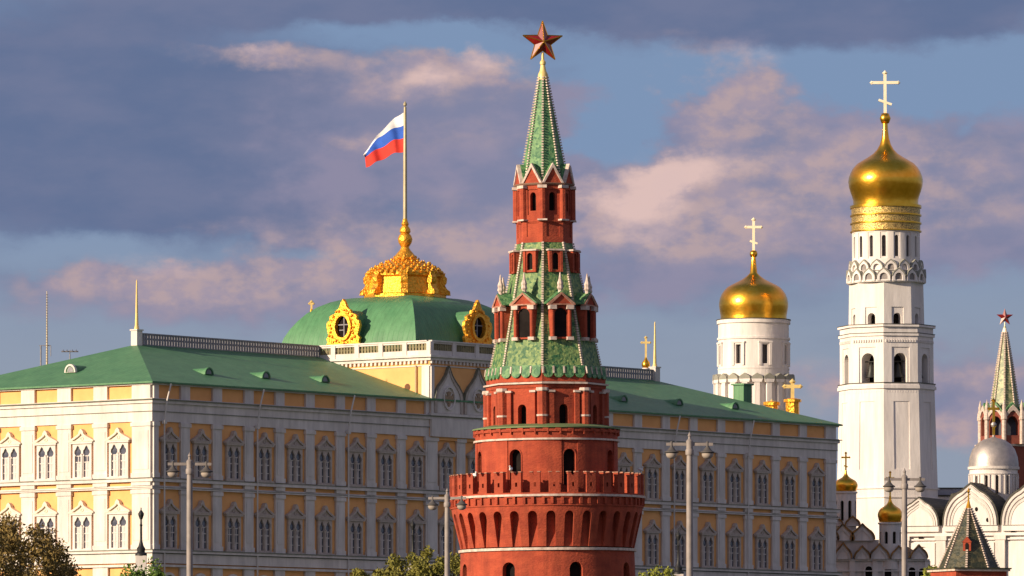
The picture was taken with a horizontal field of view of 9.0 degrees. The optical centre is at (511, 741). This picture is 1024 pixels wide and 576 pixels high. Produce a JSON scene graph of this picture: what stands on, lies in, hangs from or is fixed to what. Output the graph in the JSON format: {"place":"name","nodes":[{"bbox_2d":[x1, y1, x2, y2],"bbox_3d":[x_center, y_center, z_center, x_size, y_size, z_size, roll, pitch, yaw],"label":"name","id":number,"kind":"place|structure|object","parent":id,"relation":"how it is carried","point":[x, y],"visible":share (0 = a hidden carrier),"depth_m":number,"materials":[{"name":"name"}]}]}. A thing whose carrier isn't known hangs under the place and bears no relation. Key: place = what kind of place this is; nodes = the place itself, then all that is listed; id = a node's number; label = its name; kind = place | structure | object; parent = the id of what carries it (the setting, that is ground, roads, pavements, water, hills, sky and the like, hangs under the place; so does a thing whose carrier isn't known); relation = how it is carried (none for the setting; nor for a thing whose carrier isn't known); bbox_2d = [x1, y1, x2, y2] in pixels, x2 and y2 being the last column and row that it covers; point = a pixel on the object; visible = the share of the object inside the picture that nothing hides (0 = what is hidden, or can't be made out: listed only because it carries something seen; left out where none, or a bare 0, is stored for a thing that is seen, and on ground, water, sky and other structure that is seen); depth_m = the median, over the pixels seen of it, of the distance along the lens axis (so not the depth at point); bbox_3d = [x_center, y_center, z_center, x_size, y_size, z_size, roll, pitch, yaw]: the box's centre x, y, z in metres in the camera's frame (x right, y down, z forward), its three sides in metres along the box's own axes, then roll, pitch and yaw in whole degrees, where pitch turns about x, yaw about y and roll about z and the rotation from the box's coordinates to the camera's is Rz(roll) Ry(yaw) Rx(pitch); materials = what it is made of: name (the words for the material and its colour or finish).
{"place":"outdoors","nodes":[
{"label":"outdoors","id":0,"kind":"place"},
{"bbox_2d":[0,102,842,575],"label":"palace","id":1,"kind":"structure","parent":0,"point":[334,438],"depth_m":727.68,"materials":[{"name":"paint"}]},
{"bbox_2d":[0,432,21,482],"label":"window","id":2,"kind":"structure","parent":1,"relation":"in","point":[10,447],"depth_m":712.87,"materials":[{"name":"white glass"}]},
{"bbox_2d":[0,503,21,551],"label":"window","id":3,"kind":"structure","parent":1,"relation":"in","point":[9,508],"depth_m":712.69,"materials":[{"name":"white glass"}]},
{"bbox_2d":[39,294,50,365],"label":"antenna mast","id":4,"kind":"object","parent":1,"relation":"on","point":[46,345],"visible":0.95,"depth_m":849.92,"materials":[{"name":"metal"}]},
{"bbox_2d":[32,430,57,481],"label":"window","id":5,"kind":"structure","parent":1,"relation":"in","point":[46,445],"depth_m":709.40,"materials":[{"name":"white glass"}]},
{"bbox_2d":[32,502,57,545],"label":"window","id":6,"kind":"structure","parent":1,"relation":"in","point":[46,515],"depth_m":709.40,"materials":[{"name":"white glass"}]},
{"bbox_2d":[68,429,93,479],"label":"window","id":7,"kind":"structure","parent":1,"relation":"in","point":[82,443],"depth_m":705.94,"materials":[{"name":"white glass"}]},
{"bbox_2d":[68,500,93,550],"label":"window","id":8,"kind":"structure","parent":1,"relation":"in","point":[82,515],"depth_m":705.94,"materials":[{"name":"white glass"}]},
{"bbox_2d":[105,427,131,478],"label":"window","id":9,"kind":"structure","parent":1,"relation":"in","point":[119,443],"depth_m":702.67,"materials":[{"name":"stone"}]},
{"bbox_2d":[105,499,131,549],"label":"window","id":10,"kind":"structure","parent":1,"relation":"in","point":[119,514],"depth_m":702.67,"materials":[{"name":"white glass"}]},
{"bbox_2d":[159,427,180,478],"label":"window","id":11,"kind":"structure","parent":1,"relation":"in","point":[171,439],"depth_m":701.64,"materials":[{"name":"stone"}]},
{"bbox_2d":[159,499,180,549],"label":"window","id":12,"kind":"structure","parent":1,"relation":"in","point":[171,511],"depth_m":701.64,"materials":[{"name":"stone"}]},
{"bbox_2d":[190,429,211,479],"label":"window","id":13,"kind":"structure","parent":1,"relation":"in","point":[200,443],"depth_m":705.60,"materials":[{"name":"stone"}]},
{"bbox_2d":[193,500,211,550],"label":"window","id":14,"kind":"structure","parent":1,"relation":"in","point":[201,513],"depth_m":705.60,"materials":[{"name":"paint"}]},
{"bbox_2d":[223,431,244,481],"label":"window","id":15,"kind":"structure","parent":1,"relation":"in","point":[233,444],"depth_m":709.74,"materials":[{"name":"stone"}]},
{"bbox_2d":[223,502,244,551],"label":"window","id":16,"kind":"structure","parent":1,"relation":"in","point":[233,515],"depth_m":709.74,"materials":[{"name":"stone"}]},
{"bbox_2d":[254,432,274,482],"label":"window","id":17,"kind":"structure","parent":1,"relation":"in","point":[265,445],"depth_m":713.56,"materials":[{"name":"stone"}]},
{"bbox_2d":[254,503,274,552],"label":"window","id":18,"kind":"structure","parent":1,"relation":"in","point":[265,516],"depth_m":713.56,"materials":[{"name":"paint"}]},
{"bbox_2d":[285,434,305,483],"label":"window","id":19,"kind":"structure","parent":1,"relation":"in","point":[295,447],"depth_m":717.58,"materials":[{"name":"stone"}]},
{"bbox_2d":[285,504,305,553],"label":"window","id":20,"kind":"structure","parent":1,"relation":"in","point":[295,517],"depth_m":717.58,"materials":[{"name":"stone"}]},
{"bbox_2d":[315,436,335,485],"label":"window","id":21,"kind":"structure","parent":1,"relation":"in","point":[324,449],"depth_m":721.45,"materials":[{"name":"stone"}]},
{"bbox_2d":[315,505,335,554],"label":"window","id":22,"kind":"structure","parent":1,"relation":"in","point":[324,518],"depth_m":721.45,"materials":[{"name":"stone"}]},
{"bbox_2d":[346,437,365,486],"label":"window","id":23,"kind":"structure","parent":1,"relation":"in","point":[356,450],"depth_m":725.51,"materials":[{"name":"stone"}]},
{"bbox_2d":[346,507,365,555],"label":"window","id":24,"kind":"structure","parent":1,"relation":"in","point":[356,519],"depth_m":725.51,"materials":[{"name":"stone"}]},
{"bbox_2d":[364,113,403,166],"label":"flag","id":25,"kind":"object","parent":1,"relation":"attached to","point":[387,141],"visible":1,"depth_m":756.70,"materials":[{"name":"multicoloured fabric"}]},
{"bbox_2d":[376,439,396,488],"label":"window","id":26,"kind":"structure","parent":1,"relation":"in","point":[385,452],"depth_m":729.42,"materials":[{"name":"paint"}]},
{"bbox_2d":[376,508,396,556],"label":"window","id":27,"kind":"structure","parent":1,"relation":"in","point":[385,521],"depth_m":729.42,"materials":[{"name":"stone"}]},
{"bbox_2d":[406,441,426,489],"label":"window","id":28,"kind":"structure","parent":1,"relation":"in","point":[415,454],"depth_m":733.52,"materials":[{"name":"stone"}]},
{"bbox_2d":[406,509,426,557],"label":"window","id":29,"kind":"structure","parent":1,"relation":"in","point":[417,518],"depth_m":733.52,"materials":[{"name":"stone"}]},
{"bbox_2d":[438,511,453,558],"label":"window","id":30,"kind":"structure","parent":1,"relation":"in","point":[441,522],"depth_m":737.29,"materials":[{"name":"stone"}]},
{"bbox_2d":[437,442,456,490],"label":"window","id":31,"kind":"structure","parent":1,"relation":"in","point":[446,454],"depth_m":737.65,"materials":[{"name":"paint"}]},
{"bbox_2d":[466,444,474,472],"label":"window","id":32,"kind":"structure","parent":1,"relation":"in","point":[471,455],"depth_m":741.08,"materials":[{"name":"paint"}]},
{"bbox_2d":[618,452,632,471],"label":"window","id":33,"kind":"structure","parent":1,"relation":"in","point":[624,464],"depth_m":762.74,"materials":[{"name":"stone"}]},
{"bbox_2d":[643,454,661,500],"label":"window","id":34,"kind":"structure","parent":1,"relation":"in","point":[652,465],"depth_m":766.85,"materials":[{"name":"stone"}]},
{"bbox_2d":[643,519,661,565],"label":"window","id":35,"kind":"structure","parent":1,"relation":"in","point":[652,531],"depth_m":766.85,"materials":[{"name":"stone"}]},
{"bbox_2d":[670,455,685,501],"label":"window","id":36,"kind":"structure","parent":1,"relation":"in","point":[680,466],"depth_m":770.79,"materials":[{"name":"stone"}]},
{"bbox_2d":[670,521,685,566],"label":"window","id":37,"kind":"structure","parent":1,"relation":"in","point":[682,542],"depth_m":770.79,"materials":[{"name":"stone"}]},
{"bbox_2d":[699,459,716,503],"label":"window","id":38,"kind":"structure","parent":1,"relation":"in","point":[707,469],"depth_m":775.13,"materials":[{"name":"paint"}]},
{"bbox_2d":[699,522,716,567],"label":"window","id":39,"kind":"structure","parent":1,"relation":"in","point":[707,534],"depth_m":775.13,"materials":[{"name":"stone"}]},
{"bbox_2d":[726,458,743,504],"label":"window","id":40,"kind":"structure","parent":1,"relation":"in","point":[734,470],"depth_m":779.31,"materials":[{"name":"paint"}]},
{"bbox_2d":[726,523,743,568],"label":"window","id":41,"kind":"structure","parent":1,"relation":"in","point":[734,535],"depth_m":779.31,"materials":[{"name":"stone"}]},
{"bbox_2d":[753,460,771,505],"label":"window","id":42,"kind":"structure","parent":1,"relation":"in","point":[761,472],"depth_m":783.51,"materials":[{"name":"stone"}]},
{"bbox_2d":[753,524,771,569],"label":"window","id":43,"kind":"structure","parent":1,"relation":"in","point":[762,535],"depth_m":783.51,"materials":[{"name":"stone"}]},
{"bbox_2d":[781,461,798,506],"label":"window","id":44,"kind":"structure","parent":1,"relation":"in","point":[789,473],"depth_m":787.72,"materials":[{"name":"stone"}]},
{"bbox_2d":[781,525,798,570],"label":"window","id":45,"kind":"structure","parent":1,"relation":"in","point":[789,537],"depth_m":787.72,"materials":[{"name":"stone"}]},
{"bbox_2d":[808,463,825,508],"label":"window","id":46,"kind":"structure","parent":1,"relation":"in","point":[816,475],"depth_m":791.97,"materials":[{"name":"stone"}]},
{"bbox_2d":[808,527,825,571],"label":"window","id":47,"kind":"structure","parent":1,"relation":"in","point":[816,538],"depth_m":791.97,"materials":[{"name":"stone"}]},
{"bbox_2d":[0,0,1023,487],"label":"sky","id":48,"kind":"structure","parent":0,"point":[208,155],"materials":[{"name":"blue"}]},
{"bbox_2d":[925,488,1011,575],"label":"pyramid roof tower","id":49,"kind":"structure","parent":0,"point":[968,551],"depth_m":558.59,"materials":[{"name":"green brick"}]},
{"bbox_3d":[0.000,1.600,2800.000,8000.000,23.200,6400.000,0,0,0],"label":"ground","id":50,"kind":"structure","parent":0,"visible":0},
{"bbox_2d":[0,522,35,575],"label":"tree","id":51,"kind":"object","parent":50,"relation":"on","point":[9,560],"visible":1,"depth_m":627.17,"materials":[{"name":"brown plant"}]},
{"bbox_2d":[0,513,81,575],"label":"tree","id":52,"kind":"object","parent":50,"relation":"on","point":[47,551],"visible":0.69,"depth_m":638.25,"materials":[{"name":"green plant"}]},
{"bbox_2d":[41,561,81,575],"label":"tree","id":53,"kind":"object","parent":50,"relation":"on","point":[67,569],"visible":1,"depth_m":631.29,"materials":[{"name":"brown plant"}]},
{"bbox_2d":[135,508,146,575],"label":"black lantern","id":54,"kind":"object","parent":50,"relation":"on","point":[140,555],"visible":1,"depth_m":681.61,"materials":[{"name":"metal"}]},
{"bbox_2d":[120,556,171,575],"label":"tree","id":55,"kind":"object","parent":50,"relation":"on","point":[156,572],"visible":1,"depth_m":618.90,"materials":[{"name":"green plant"}]},
{"bbox_2d":[308,300,314,310],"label":"distant cross cupola","id":56,"kind":"object","parent":50,"relation":"on","point":[311,303],"visible":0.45,"depth_m":859.87,"materials":[{"name":"gold metal"}]},
{"bbox_2d":[350,567,401,575],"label":"tree","id":57,"kind":"object","parent":50,"relation":"on","point":[358,572],"visible":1,"depth_m":644.71,"materials":[{"name":"green plant"}]},
{"bbox_2d":[379,551,432,575],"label":"tree","id":58,"kind":"object","parent":50,"relation":"on","point":[396,563],"visible":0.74,"depth_m":647.31,"materials":[{"name":"green plant"}]},
{"bbox_2d":[408,519,415,568],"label":"black lantern","id":59,"kind":"object","parent":50,"relation":"on","point":[412,524],"visible":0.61,"depth_m":715.88,"materials":[{"name":"metal"}]},
{"bbox_2d":[406,545,459,575],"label":"tree","id":60,"kind":"object","parent":50,"relation":"on","point":[420,567],"visible":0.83,"depth_m":638.49,"materials":[{"name":"green plant"}]},
{"bbox_2d":[449,21,645,575],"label":"brick tower","id":61,"kind":"structure","parent":50,"relation":"on","point":[564,497],"depth_m":476.50,"materials":[{"name":"red brick"}]},
{"bbox_2d":[477,450,481,487],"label":"window pane","id":62,"kind":"structure","parent":61,"relation":"in","point":[479,451],"depth_m":478.83,"materials":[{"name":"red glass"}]},
{"bbox_2d":[506,563,514,575],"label":"window pane","id":63,"kind":"structure","parent":61,"relation":"in","point":[510,569],"depth_m":474.87,"materials":[{"name":"black glass"}]},
{"bbox_2d":[509,448,521,485],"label":"window pane","id":64,"kind":"structure","parent":61,"relation":"in","point":[517,454],"depth_m":475.80,"materials":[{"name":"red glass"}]},
{"bbox_2d":[522,405,525,423],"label":"window pane","id":65,"kind":"structure","parent":61,"relation":"in","point":[524,407],"depth_m":476.96,"materials":[{"name":"black glass"}]},
{"bbox_2d":[532,193,535,210],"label":"window pane","id":66,"kind":"structure","parent":61,"relation":"in","point":[534,195],"depth_m":478.71,"materials":[{"name":"black glass"}]},
{"bbox_2d":[549,193,553,209],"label":"window pane","id":67,"kind":"structure","parent":61,"relation":"in","point":[551,198],"depth_m":478.60,"materials":[{"name":"black glass"}]},
{"bbox_2d":[559,405,565,422],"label":"window pane","id":68,"kind":"structure","parent":61,"relation":"in","point":[562,413],"depth_m":476.85,"materials":[{"name":"black glass"}]},
{"bbox_2d":[562,447,576,484],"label":"window pane","id":69,"kind":"structure","parent":61,"relation":"in","point":[567,456],"depth_m":475.57,"materials":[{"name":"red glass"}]},
{"bbox_2d":[570,562,579,575],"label":"window pane","id":70,"kind":"structure","parent":61,"relation":"in","point":[574,567],"depth_m":474.52,"materials":[{"name":"black glass"}]},
{"bbox_2d":[607,448,612,485],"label":"window pane","id":71,"kind":"structure","parent":61,"relation":"in","point":[609,448],"depth_m":478.13,"materials":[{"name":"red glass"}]},
{"bbox_2d":[640,336,651,368],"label":"church cupola","id":72,"kind":"object","parent":50,"relation":"on","point":[645,363],"visible":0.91,"depth_m":859.82,"materials":[{"name":"gold metal"}]},
{"bbox_2d":[635,564,675,575],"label":"tree","id":73,"kind":"object","parent":50,"relation":"on","point":[666,571],"visible":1,"depth_m":649.54,"materials":[{"name":"green plant"}]},
{"bbox_2d":[673,529,683,575],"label":"black lantern","id":74,"kind":"object","parent":50,"relation":"on","point":[678,571],"visible":0.98,"depth_m":737.77,"materials":[{"name":"metal"}]},
{"bbox_2d":[712,217,794,410],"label":"domed belfry","id":75,"kind":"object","parent":50,"relation":"on","point":[753,338],"visible":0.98,"depth_m":885.99,"materials":[{"name":"white paint"}]},
{"bbox_2d":[763,399,779,408],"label":"gilded drum","id":76,"kind":"object","parent":50,"relation":"on","point":[771,403],"visible":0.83,"depth_m":849.25,"materials":[{"name":"gold metal"}]},
{"bbox_2d":[782,378,802,413],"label":"gilded drum cupola","id":77,"kind":"object","parent":50,"relation":"on","point":[792,404],"visible":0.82,"depth_m":849.44,"materials":[{"name":"gold metal"}]},
{"bbox_2d":[836,452,929,575],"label":"shaded church","id":78,"kind":"structure","parent":50,"relation":"on","point":[861,550],"depth_m":813.00,"materials":[{"name":"white stone"}]},
{"bbox_2d":[863,564,871,575],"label":"window pane","id":79,"kind":"structure","parent":78,"relation":"in","point":[868,566],"depth_m":812.93,"materials":[{"name":"black glass"}]},
{"bbox_2d":[883,566,892,575],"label":"window pane","id":80,"kind":"structure","parent":78,"relation":"in","point":[884,573],"depth_m":812.93,"materials":[{"name":"black glass"}]},
{"bbox_2d":[907,565,916,575],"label":"window pane","id":81,"kind":"structure","parent":78,"relation":"in","point":[911,567],"depth_m":812.73,"materials":[{"name":"black glass"}]},
{"bbox_2d":[917,566,924,575],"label":"window pane","id":82,"kind":"structure","parent":78,"relation":"in","point":[920,567],"depth_m":812.73,"materials":[{"name":"black glass"}]},
{"bbox_2d":[837,71,938,539],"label":"bell tower","id":83,"kind":"structure","parent":50,"relation":"on","point":[886,388],"depth_m":869.61,"materials":[{"name":"white paint"}]},
{"bbox_2d":[922,564,936,575],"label":"tree","id":84,"kind":"object","parent":50,"relation":"on","point":[925,573],"visible":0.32,"depth_m":599.52,"materials":[{"name":"green plant"}]},
{"bbox_2d":[938,488,962,499],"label":"white building","id":85,"kind":"structure","parent":50,"relation":"on","point":[944,493],"depth_m":880.40,"materials":[{"name":"grey paint"}]},
{"bbox_2d":[901,398,1023,575],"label":"white cathedral","id":86,"kind":"structure","parent":50,"relation":"on","point":[996,496],"depth_m":849.97,"materials":[{"name":"white paint"}]},
{"bbox_2d":[975,309,1023,487],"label":"star tower","id":87,"kind":"structure","parent":50,"relation":"on","point":[1009,419],"depth_m":1197.98,"materials":[{"name":"red brick"}]},
{"label":"road","id":88,"kind":"structure","parent":0,"visible":0},
{"bbox_2d":[166,452,212,575],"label":"street lamp","id":89,"kind":"object","parent":88,"relation":"on","point":[189,464],"visible":1,"depth_m":233.44,"materials":[{"name":"metal"}]},
{"bbox_2d":[427,488,466,575],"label":"street lamp","id":90,"kind":"object","parent":88,"relation":"on","point":[433,504],"visible":1,"depth_m":266.18,"materials":[{"name":"metal"}]},
{"bbox_2d":[665,431,714,575],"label":"street lamp","id":91,"kind":"object","parent":88,"relation":"on","point":[671,452],"visible":1,"depth_m":217.85,"materials":[{"name":"metal"}]},
{"bbox_2d":[883,468,925,575],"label":"street lamp","id":92,"kind":"object","parent":88,"relation":"on","point":[889,486],"visible":1,"depth_m":247.04,"materials":[{"name":"metal"}]}
]}

